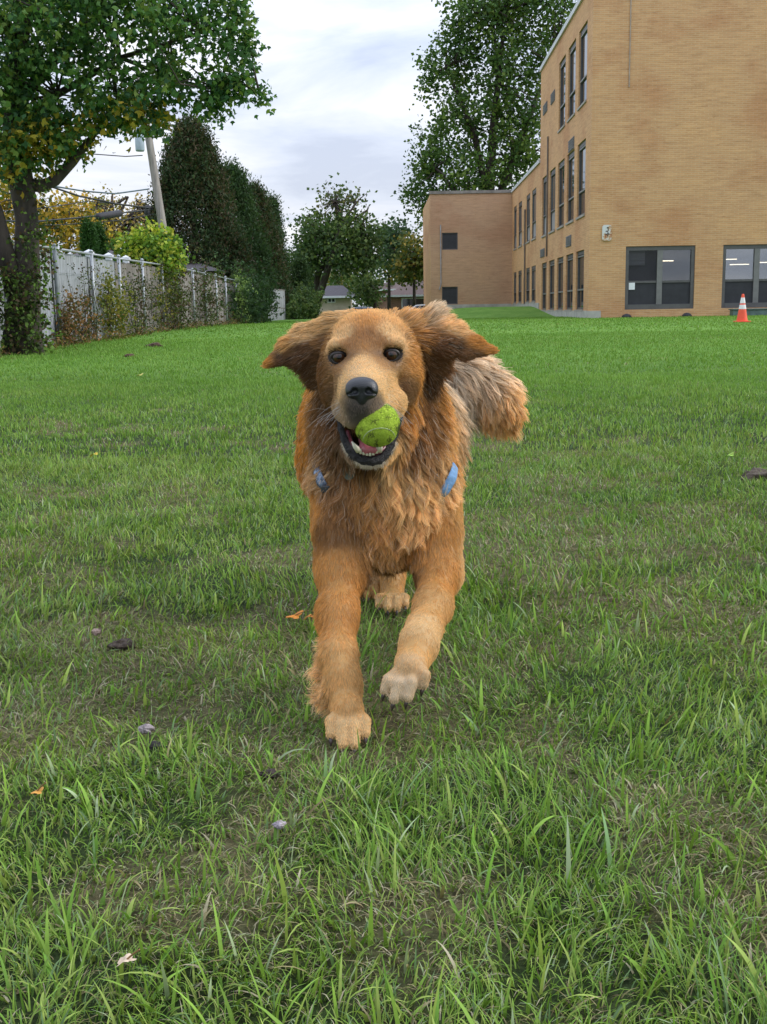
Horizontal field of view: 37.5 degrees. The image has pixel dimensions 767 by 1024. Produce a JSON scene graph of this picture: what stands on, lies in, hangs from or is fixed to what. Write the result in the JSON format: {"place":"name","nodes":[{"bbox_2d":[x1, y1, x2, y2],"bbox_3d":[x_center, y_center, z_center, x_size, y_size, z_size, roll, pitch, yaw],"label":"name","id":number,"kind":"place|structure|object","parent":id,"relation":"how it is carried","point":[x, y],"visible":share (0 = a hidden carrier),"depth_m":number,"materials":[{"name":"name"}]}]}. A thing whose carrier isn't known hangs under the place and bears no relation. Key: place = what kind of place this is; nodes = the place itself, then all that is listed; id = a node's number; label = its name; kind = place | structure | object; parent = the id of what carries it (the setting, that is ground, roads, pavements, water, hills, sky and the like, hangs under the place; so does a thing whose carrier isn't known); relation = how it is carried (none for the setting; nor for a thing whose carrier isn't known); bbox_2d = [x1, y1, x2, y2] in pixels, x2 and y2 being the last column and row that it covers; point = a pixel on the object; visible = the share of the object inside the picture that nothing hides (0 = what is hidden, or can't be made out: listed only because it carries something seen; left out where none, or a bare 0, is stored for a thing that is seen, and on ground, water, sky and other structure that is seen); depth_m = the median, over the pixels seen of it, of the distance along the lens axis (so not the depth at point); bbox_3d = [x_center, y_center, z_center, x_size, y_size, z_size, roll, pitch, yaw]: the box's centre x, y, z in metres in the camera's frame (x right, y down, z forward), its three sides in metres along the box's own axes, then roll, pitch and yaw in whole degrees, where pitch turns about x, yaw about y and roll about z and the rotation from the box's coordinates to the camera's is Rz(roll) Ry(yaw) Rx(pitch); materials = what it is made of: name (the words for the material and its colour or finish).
{"place":"outdoors","nodes":[
{"label":"outdoors","id":0,"kind":"place"},
{"bbox_2d":[0,0,576,307],"label":"sky","id":1,"kind":"structure","parent":0,"point":[341,73],"materials":[{"name":"white"}]},
{"bbox_2d":[0,306,766,1023],"bbox_3d":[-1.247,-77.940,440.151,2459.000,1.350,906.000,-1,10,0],"label":"lawn","id":2,"kind":"structure","parent":0,"point":[394,720],"depth_m":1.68,"materials":[{"name":"green plant"}]},
{"bbox_2d":[29,782,45,794],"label":"fallen leaf","id":3,"kind":"object","parent":2,"relation":"on","point":[39,790],"visible":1,"depth_m":1.42,"materials":[{"name":"orange plant"}]},
{"bbox_2d":[0,179,127,253],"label":"tree","id":4,"kind":"object","parent":2,"relation":"on","point":[68,211],"visible":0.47,"depth_m":59.32,"materials":[{"name":"yellow plant"}]},
{"bbox_2d":[77,208,100,258],"bbox_3d":[-8.087,-6.621,31.273,0.946,3.549,0.904,-1,10,0],"label":"conifer","id":5,"kind":"object","parent":2,"relation":"on","point":[88,230],"visible":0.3,"depth_m":31.02,"materials":[{"name":"green plant"}]},
{"bbox_2d":[91,628,100,635],"bbox_3d":[-0.564,0.236,2.216,0.020,0.014,0.018,-1,10,0],"label":"stone","id":6,"kind":"object","parent":2,"relation":"on","point":[95,632],"visible":1,"depth_m":2.21,"materials":[{"name":"stone"}]},
{"bbox_2d":[94,217,112,258],"bbox_3d":[-8.101,-6.761,32.317,0.916,3.307,1.005,-8,13,-36],"label":"conifer","id":7,"kind":"object","parent":2,"relation":"on","point":[102,237],"visible":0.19,"depth_m":32.01,"materials":[{"name":"green plant"}]},
{"bbox_2d":[74,182,140,250],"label":"tree","id":8,"kind":"object","parent":2,"relation":"on","point":[133,222],"visible":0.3,"depth_m":67.46,"materials":[{"name":"plant"}]},
{"bbox_2d":[84,249,144,286],"bbox_3d":[-6.697,-5.990,31.164,0.200,2.075,11.100,-1,10,0],"label":"vinyl fence","id":9,"kind":"object","parent":2,"relation":"on","point":[109,254],"visible":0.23,"depth_m":27.46,"materials":[{"name":"white paint"}]},
{"bbox_2d":[94,257,142,338],"bbox_3d":[-5.927,-4.512,24.936,1.056,2.124,2.824,-1,10,0],"label":"bush","id":10,"kind":"object","parent":2,"relation":"on","point":[110,299],"visible":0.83,"depth_m":24.64,"materials":[{"name":"green plant"}]},
{"bbox_2d":[107,638,134,650],"bbox_3d":[-0.506,0.257,2.178,0.056,0.029,0.045,-1,10,0],"label":"soil clod","id":11,"kind":"object","parent":2,"relation":"on","point":[121,644],"visible":0.77,"depth_m":2.16,"materials":[{"name":"brown soil"}]},
{"bbox_2d":[0,240,252,347],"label":"fence","id":12,"kind":"object","parent":2,"relation":"on","point":[64,270],"visible":0.33,"depth_m":24.75,"materials":[{"name":"white plastic"}]},
{"bbox_2d":[61,255,109,340],"bbox_3d":[-6.057,-4.142,22.503,1.035,1.991,2.633,-1,10,0],"label":"climbing vine","id":13,"kind":"object","parent":12,"relation":"attached to","point":[90,295],"visible":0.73,"depth_m":22.86,"materials":[{"name":"green plant"}]},
{"bbox_2d":[49,280,123,345],"bbox_3d":[-5.953,-3.699,22.510,1.124,1.743,4.023,-1,10,0],"label":"climbing vine","id":14,"kind":"object","parent":12,"relation":"attached to","point":[67,328],"visible":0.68,"depth_m":21.53,"materials":[{"name":"green plant"}]},
{"bbox_2d":[113,245,165,335],"bbox_3d":[-6.022,-5.081,27.095,1.252,2.500,3.323,-1,10,0],"label":"climbing vine","id":15,"kind":"object","parent":12,"relation":"attached to","point":[138,289],"visible":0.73,"depth_m":27.25,"materials":[{"name":"green plant"}]},
{"bbox_2d":[142,268,177,331],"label":"climbing vine","id":16,"kind":"object","parent":12,"relation":"attached to","point":[161,301],"visible":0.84,"depth_m":29.86,"materials":[{"name":"green plant"}]},
{"bbox_2d":[142,244,210,330],"bbox_3d":[-5.835,-5.850,31.324,2.060,3.204,6.304,-3,10,-10],"label":"climbing vine","id":17,"kind":"object","parent":12,"relation":"attached to","point":[177,300],"visible":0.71,"depth_m":31.35,"materials":[{"name":"green plant"}]},
{"bbox_2d":[186,247,238,326],"bbox_3d":[-6.100,-7.175,37.953,2.562,3.340,6.408,-1,10,0],"label":"climbing vine","id":18,"kind":"object","parent":12,"relation":"attached to","point":[206,281],"visible":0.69,"depth_m":37.75,"materials":[{"name":"green plant"}]},
{"bbox_2d":[116,948,139,966],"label":"fallen leaf","id":19,"kind":"object","parent":2,"relation":"on","point":[127,957],"visible":1,"depth_m":1.04,"materials":[{"name":"beige plant"}]},
{"bbox_2d":[0,315,264,358],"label":"weeds","id":20,"kind":"object","parent":2,"relation":"on","point":[112,334],"visible":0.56,"depth_m":24.43,"materials":[{"name":"green plant"}]},
{"bbox_2d":[124,193,149,227],"bbox_3d":[-13.246,-14.493,64.298,2.855,7.658,4.969,-1,10,0],"label":"tree","id":21,"kind":"object","parent":2,"relation":"on","point":[139,202],"visible":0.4,"depth_m":63.55,"materials":[{"name":"plant"}]},
{"bbox_2d":[0,0,276,355],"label":"tree","id":22,"kind":"object","parent":2,"relation":"on","point":[21,262],"visible":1,"depth_m":16.97,"materials":[{"name":"green plant"}]},
{"bbox_2d":[138,724,154,734],"bbox_3d":[-0.353,0.323,1.678,0.027,0.017,0.022,-1,10,0],"label":"stone","id":23,"kind":"object","parent":2,"relation":"on","point":[144,728],"visible":0.91,"depth_m":1.67,"materials":[{"name":"grey stone"}]},
{"bbox_2d":[103,216,195,283],"bbox_3d":[-6.581,-6.741,31.817,2.310,3.175,2.627,3,11,19],"label":"shrub","id":24,"kind":"object","parent":2,"relation":"on","point":[147,245],"visible":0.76,"depth_m":31.17,"materials":[{"name":"green plant"}]},
{"bbox_2d":[135,70,166,232],"bbox_3d":[-6.968,-9.569,34.811,1.181,7.739,0.446,-3,10,-14],"label":"utility pole","id":25,"kind":"object","parent":2,"relation":"on","point":[157,193],"visible":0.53,"depth_m":34.61,"materials":[{"name":"paint"}]},
{"bbox_2d":[3,201,109,211],"bbox_3d":[-8.563,-8.070,30.123,1.082,1.012,10.170,1,10,10],"label":"overhead cable","id":26,"kind":"object","parent":25,"relation":"attached to","point":[64,204],"visible":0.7,"depth_m":31.45,"materials":[{"name":"black metal"}]},
{"bbox_2d":[6,209,152,221],"bbox_3d":[-8.360,-7.951,30.112,0.707,1.087,10.180,1,10,10],"label":"overhead cable","id":27,"kind":"object","parent":25,"relation":"attached to","point":[79,217],"visible":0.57,"depth_m":30.61,"materials":[{"name":"black metal"}]},
{"bbox_2d":[95,210,122,219],"bbox_3d":[-7.966,-8.628,32.772,0.195,0.372,1.284,3,11,19],"label":"splice case","id":28,"kind":"object","parent":27,"relation":"hanging from","point":[110,214],"visible":1,"depth_m":32.63,"materials":[{"name":"grey plastic"}]},
{"bbox_2d":[44,214,152,225],"bbox_3d":[-8.317,-8.188,31.619,0.766,0.852,7.214,2,10,13],"label":"overhead cable","id":29,"kind":"object","parent":25,"relation":"attached to","point":[99,222],"visible":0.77,"depth_m":33.32,"materials":[{"name":"black metal"}]},
{"bbox_2d":[56,186,149,193],"bbox_3d":[-8.399,-8.919,30.413,0.451,0.510,9.253,1,10,12],"label":"overhead cable","id":30,"kind":"object","parent":25,"relation":"attached to","point":[102,192],"visible":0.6,"depth_m":32.26,"materials":[{"name":"black metal"}]},
{"bbox_2d":[54,187,152,208],"bbox_3d":[-8.590,-8.657,30.522,0.796,0.199,9.280,2,10,14],"label":"overhead cable","id":31,"kind":"object","parent":25,"relation":"attached to","point":[68,192],"visible":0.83,"depth_m":32.77,"materials":[{"name":"black metal"}]},
{"bbox_2d":[85,153,142,156],"bbox_3d":[-7.925,-10.355,32.696,0.318,0.484,4.083,1,10,11],"label":"overhead cable","id":32,"kind":"object","parent":25,"relation":"attached to","point":[116,155],"visible":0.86,"depth_m":33.24,"materials":[{"name":"black metal"}]},
{"bbox_2d":[145,342,162,346],"bbox_3d":[-4.053,-2.933,19.935,0.327,0.127,0.210,-1,10,0],"label":"soil clod","id":33,"kind":"object","parent":2,"relation":"on","point":[154,344],"visible":0.48,"depth_m":19.87,"materials":[{"name":"soil"}]},
{"bbox_2d":[146,741,167,752],"bbox_3d":[-0.330,0.341,1.636,0.032,0.018,0.025,5,12,29],"label":"soil clod","id":34,"kind":"object","parent":2,"relation":"on","point":[152,745],"visible":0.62,"depth_m":1.63,"materials":[{"name":"soil"}]},
{"bbox_2d":[138,107,264,281],"bbox_3d":[-8.758,-13.475,52.504,6.273,10.409,6.335,-1,10,0],"label":"evergreen tree","id":35,"kind":"object","parent":2,"relation":"on","point":[191,170],"visible":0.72,"depth_m":51.11,"materials":[{"name":"green plant"}]},
{"bbox_2d":[184,259,229,276],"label":"grey house","id":36,"kind":"structure","parent":2,"relation":"on","point":[210,269],"depth_m":49.45,"materials":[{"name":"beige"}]},
{"bbox_2d":[204,154,283,315],"bbox_3d":[-7.935,-14.157,59.342,5.244,9.024,5.498,-1,10,0],"label":"evergreen tree","id":37,"kind":"object","parent":2,"relation":"on","point":[247,209],"visible":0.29,"depth_m":58.65,"materials":[{"name":"green plant"}]},
{"bbox_2d":[205,251,284,323],"bbox_3d":[-6.002,-8.700,48.357,3.441,4.566,14.262,-1,10,0],"label":"shrub","id":38,"kind":"object","parent":2,"relation":"on","point":[260,301],"visible":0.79,"depth_m":47.08,"materials":[{"name":"green plant"}]},
{"bbox_2d":[233,267,257,321],"bbox_3d":[-5.585,-8.724,45.609,1.022,2.290,2.667,-2,10,-7],"label":"sapling","id":39,"kind":"object","parent":2,"relation":"on","point":[238,287],"visible":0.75,"depth_m":45.43,"materials":[{"name":"green plant"}]},
{"bbox_2d":[259,768,279,778],"bbox_3d":[-0.154,0.353,1.526,0.029,0.012,0.021,-1,10,0],"label":"bark chip","id":40,"kind":"object","parent":2,"relation":"on","point":[271,771],"visible":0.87,"depth_m":1.52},
{"bbox_2d":[248,173,295,318],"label":"evergreen tree","id":41,"kind":"object","parent":2,"relation":"on","point":[266,215],"visible":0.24,"depth_m":67.67,"materials":[{"name":"green plant"}]},
{"bbox_2d":[268,289,285,319],"bbox_3d":[-6.049,-11.721,63.950,0.058,1.835,4.108,1,10,9],"label":"fence","id":42,"kind":"object","parent":2,"relation":"on","point":[282,301],"visible":0.37,"depth_m":64.75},
{"bbox_2d":[260,191,297,312],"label":"evergreen tree","id":43,"kind":"object","parent":2,"relation":"on","point":[277,209],"visible":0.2,"depth_m":72.65,"materials":[{"name":"green plant"}]},
{"bbox_2d":[272,820,286,829],"bbox_3d":[-0.125,0.373,1.346,0.016,0.011,0.013,4,11,25],"label":"stone","id":44,"kind":"object","parent":2,"relation":"on","point":[279,825],"visible":1,"depth_m":1.34,"materials":[{"name":"grey stone"}]},
{"bbox_2d":[286,610,307,618],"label":"fallen leaf","id":45,"kind":"object","parent":2,"relation":"on","point":[297,615],"visible":1,"depth_m":2.27,"materials":[{"name":"orange plant"}]},
{"bbox_2d":[288,252,322,309],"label":"evergreen tree","id":46,"kind":"object","parent":2,"relation":"on","point":[301,271],"visible":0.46,"depth_m":74.04,"materials":[{"name":"green plant"}]},
{"bbox_2d":[285,281,326,319],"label":"shrub","id":47,"kind":"object","parent":2,"relation":"on","point":[303,304],"visible":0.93,"depth_m":68.05,"materials":[{"name":"green plant"}]},
{"bbox_2d":[319,285,353,313],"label":"cream house","id":48,"kind":"structure","parent":2,"relation":"on","point":[335,299],"depth_m":96.40,"materials":[{"name":"beige paint"}]},
{"bbox_2d":[327,298,335,302],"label":"window","id":49,"kind":"structure","parent":48,"relation":"in","point":[330,300],"depth_m":96.26,"materials":[{"name":"black glass"}]},
{"bbox_2d":[286,172,393,314],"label":"tree","id":50,"kind":"object","parent":2,"relation":"on","point":[354,253],"visible":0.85,"depth_m":80.32,"materials":[{"name":"green plant"}]},
{"bbox_2d":[314,181,367,316],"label":"tree","id":51,"kind":"object","parent":2,"relation":"on","point":[324,280],"visible":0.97,"depth_m":80.65,"materials":[{"name":"green plant"}]},
{"bbox_2d":[291,263,416,307],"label":"distant woods","id":52,"kind":"object","parent":2,"relation":"on","point":[339,280],"visible":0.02,"depth_m":135.19,"materials":[{"name":"green plant"}]},
{"bbox_2d":[344,270,388,308],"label":"tree","id":53,"kind":"object","parent":2,"relation":"on","point":[367,289],"visible":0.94,"depth_m":90.69,"materials":[{"name":"green plant"}]},
{"bbox_2d":[377,282,406,308],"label":"brick house","id":54,"kind":"structure","parent":2,"relation":"on","point":[394,287],"depth_m":120.01,"materials":[{"name":"brown"}]},
{"bbox_2d":[368,212,416,310],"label":"tree","id":55,"kind":"object","parent":2,"relation":"on","point":[387,252],"visible":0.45,"depth_m":96.03,"materials":[{"name":"green plant"}]},
{"bbox_2d":[260,299,529,752],"bbox_3d":[0.052,-0.050,2.081,0.471,0.638,1.088,-1,10,0],"label":"dog","id":56,"kind":"object","parent":2,"relation":"on","point":[385,519],"visible":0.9,"depth_m":1.78},
{"bbox_2d":[354,403,399,446],"bbox_3d":[-0.009,-0.127,1.637,0.065,0.065,0.066,-1,10,0],"label":"tennis ball","id":57,"kind":"object","parent":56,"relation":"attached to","point":[380,427],"visible":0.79,"depth_m":1.61,"materials":[{"name":"fabric"}]},
{"bbox_2d":[380,224,423,305],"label":"tree","id":58,"kind":"object","parent":2,"relation":"on","point":[408,266],"visible":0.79,"depth_m":92.71,"materials":[{"name":"green plant"}]},
{"bbox_2d":[381,280,423,309],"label":"brick house","id":59,"kind":"structure","parent":2,"relation":"on","point":[401,299],"depth_m":104.22,"materials":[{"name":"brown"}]},
{"bbox_2d":[401,298,423,308],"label":"window","id":60,"kind":"structure","parent":59,"relation":"in","point":[408,302],"depth_m":104.19,"materials":[{"name":"grey glass"}]},
{"bbox_2d":[390,0,575,233],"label":"tree","id":61,"kind":"object","parent":2,"relation":"on","point":[500,15],"visible":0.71,"depth_m":94.16,"materials":[{"name":"green plant"}]},
{"bbox_2d":[423,0,766,317],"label":"school building","id":62,"kind":"structure","parent":2,"relation":"on","point":[653,148],"depth_m":45.77,"materials":[{"name":"beige brick"}]},
{"bbox_2d":[442,233,457,249],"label":"window","id":63,"kind":"structure","parent":62,"relation":"in","point":[449,241],"depth_m":78.03,"materials":[{"name":"grey glass"}]},
{"bbox_2d":[442,287,457,303],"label":"window","id":64,"kind":"structure","parent":62,"relation":"in","point":[450,294],"depth_m":78.66,"materials":[{"name":"grey glass"}]},
{"bbox_2d":[513,272,515,303],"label":"window","id":65,"kind":"structure","parent":62,"relation":"in","point":[515,272],"depth_m":76.96,"materials":[{"name":"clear glass"}]},
{"bbox_2d":[513,206,516,250],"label":"window","id":66,"kind":"structure","parent":62,"relation":"in","point":[515,212],"depth_m":76.24,"materials":[{"name":"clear glass"}]},
{"bbox_2d":[517,270,521,303],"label":"window","id":67,"kind":"structure","parent":62,"relation":"in","point":[520,272],"depth_m":73.51,"materials":[{"name":"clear glass"}]},
{"bbox_2d":[518,201,521,247],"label":"window","id":68,"kind":"structure","parent":62,"relation":"in","point":[520,204],"depth_m":73.02,"materials":[{"name":"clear glass"}]},
{"bbox_2d":[525,268,529,303],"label":"window","id":69,"kind":"structure","parent":62,"relation":"in","point":[528,269],"depth_m":68.96,"materials":[{"name":"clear glass"}]},
{"bbox_2d":[525,194,529,243],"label":"window","id":70,"kind":"structure","parent":62,"relation":"in","point":[528,197],"depth_m":68.39,"materials":[{"name":"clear glass"}]},
{"bbox_2d":[530,266,535,302],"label":"window","id":71,"kind":"structure","parent":62,"relation":"in","point":[534,267],"depth_m":65.90,"materials":[{"name":"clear glass"}]},
{"bbox_2d":[531,189,535,240],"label":"window","id":72,"kind":"structure","parent":62,"relation":"in","point":[534,191],"depth_m":65.33,"materials":[{"name":"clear glass"}]},
{"bbox_2d":[541,262,546,310],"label":"window","id":73,"kind":"structure","parent":62,"relation":"in","point":[544,264],"depth_m":61.38,"materials":[{"name":"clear glass"}]},
{"bbox_2d":[541,176,546,237],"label":"window","id":74,"kind":"structure","parent":62,"relation":"in","point":[545,179],"depth_m":60.80,"materials":[{"name":"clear glass"}]},
{"bbox_2d":[547,260,554,310],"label":"window","id":75,"kind":"structure","parent":62,"relation":"in","point":[552,262],"depth_m":58.29,"materials":[{"name":"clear glass"}]},
{"bbox_2d":[548,168,555,233],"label":"window","id":76,"kind":"structure","parent":62,"relation":"in","point":[553,172],"depth_m":57.52,"materials":[{"name":"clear glass"}]},
{"bbox_2d":[555,257,562,311],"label":"window","id":77,"kind":"structure","parent":62,"relation":"in","point":[560,264],"depth_m":55.16,"materials":[{"name":"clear glass"}]},
{"bbox_2d":[556,159,564,229],"bbox_3d":[8.514,-15.132,53.853,0.203,3.116,2.260,-1,10,1],"label":"window","id":78,"kind":"structure","parent":62,"relation":"in","point":[561,175],"depth_m":54.42,"materials":[{"name":"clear glass"}]},
{"bbox_2d":[557,57,565,133],"bbox_3d":[8.443,-19.626,53.052,0.203,3.186,2.260,-1,10,1],"label":"window","id":79,"kind":"structure","parent":62,"relation":"in","point":[563,65],"depth_m":53.57,"materials":[{"name":"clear glass"}]},
{"bbox_2d":[564,254,572,311],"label":"window","id":80,"kind":"structure","parent":62,"relation":"in","point":[570,257],"depth_m":52.03,"materials":[{"name":"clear glass"}]},
{"bbox_2d":[565,150,574,224],"bbox_3d":[8.463,-14.587,50.801,0.203,3.116,2.260,-1,10,1],"label":"window","id":81,"kind":"structure","parent":62,"relation":"in","point":[571,157],"depth_m":51.26,"materials":[{"name":"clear glass"}]},
{"bbox_2d":[566,41,575,122],"bbox_3d":[8.391,-19.081,50.000,0.203,3.186,2.260,-1,10,1],"label":"window","id":82,"kind":"structure","parent":62,"relation":"in","point":[573,49],"depth_m":50.47,"materials":[{"name":"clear glass"}]},
{"bbox_2d":[574,250,583,311],"bbox_3d":[8.477,-9.913,48.486,0.203,2.566,2.260,-1,10,1],"label":"window","id":83,"kind":"structure","parent":62,"relation":"in","point":[580,277],"depth_m":48.94,"materials":[{"name":"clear glass"}]},
{"bbox_2d":[575,140,585,219],"bbox_3d":[8.411,-14.042,47.749,0.203,3.116,2.260,-1,10,1],"label":"window","id":84,"kind":"structure","parent":62,"relation":"in","point":[582,148],"depth_m":48.23,"materials":[{"name":"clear glass"}]},
{"bbox_2d":[577,22,587,110],"bbox_3d":[8.339,-18.536,46.948,0.203,3.186,2.260,-1,10,1],"label":"window","id":85,"kind":"structure","parent":62,"relation":"in","point":[583,65],"depth_m":47.39,"materials":[{"name":"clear glass"}]},
{"bbox_2d":[602,225,611,240],"bbox_3d":[9.045,-11.304,45.695,0.380,0.620,0.041,-1,10,0],"label":"sign","id":86,"kind":"object","parent":62,"relation":"attached to","point":[606,232],"visible":1,"depth_m":45.68,"materials":[{"name":"metal"}]},
{"bbox_2d":[625,245,694,309],"bbox_3d":[11.286,-9.588,46.176,2.821,2.522,0.140,-1,10,0],"label":"window","id":87,"kind":"structure","parent":62,"relation":"in","point":[658,294],"depth_m":46.28,"materials":[{"name":"grey glass"}]},
{"bbox_2d":[721,244,766,307],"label":"window","id":88,"kind":"structure","parent":62,"relation":"in","point":[754,290],"depth_m":46.28,"materials":[{"name":"grey glass"}]},
{"bbox_2d":[733,294,750,321],"bbox_3d":[9.713,-5.517,30.533,0.380,0.752,0.380,-1,10,0],"label":"traffic cone","id":89,"kind":"object","parent":2,"relation":"on","point":[742,315],"visible":0.94,"depth_m":30.46,"materials":[{"name":"orange plastic"}]},
{"bbox_2d":[728,308,766,315],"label":"utility cover","id":90,"kind":"object","parent":2,"relation":"on","point":[756,311],"visible":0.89,"depth_m":45.39,"materials":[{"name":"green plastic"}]},
{"bbox_2d":[738,467,766,480],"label":"soil clod","id":91,"kind":"object","parent":2,"relation":"on","point":[753,472],"visible":0.64,"depth_m":4.11,"materials":[{"name":"soil"}]},
{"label":"road","id":92,"kind":"structure","parent":0,"visible":0},
{"bbox_2d":[353,307,372,309],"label":"parked car","id":93,"kind":"object","parent":92,"relation":"on","point":[359,308],"visible":0.1,"depth_m":85.86,"materials":[{"name":"blue paint"}]},
{"bbox_2d":[411,304,424,308],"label":"parked car","id":94,"kind":"object","parent":92,"relation":"on","point":[420,306],"visible":0.07,"depth_m":87.75,"materials":[{"name":"white paint"}]}
]}

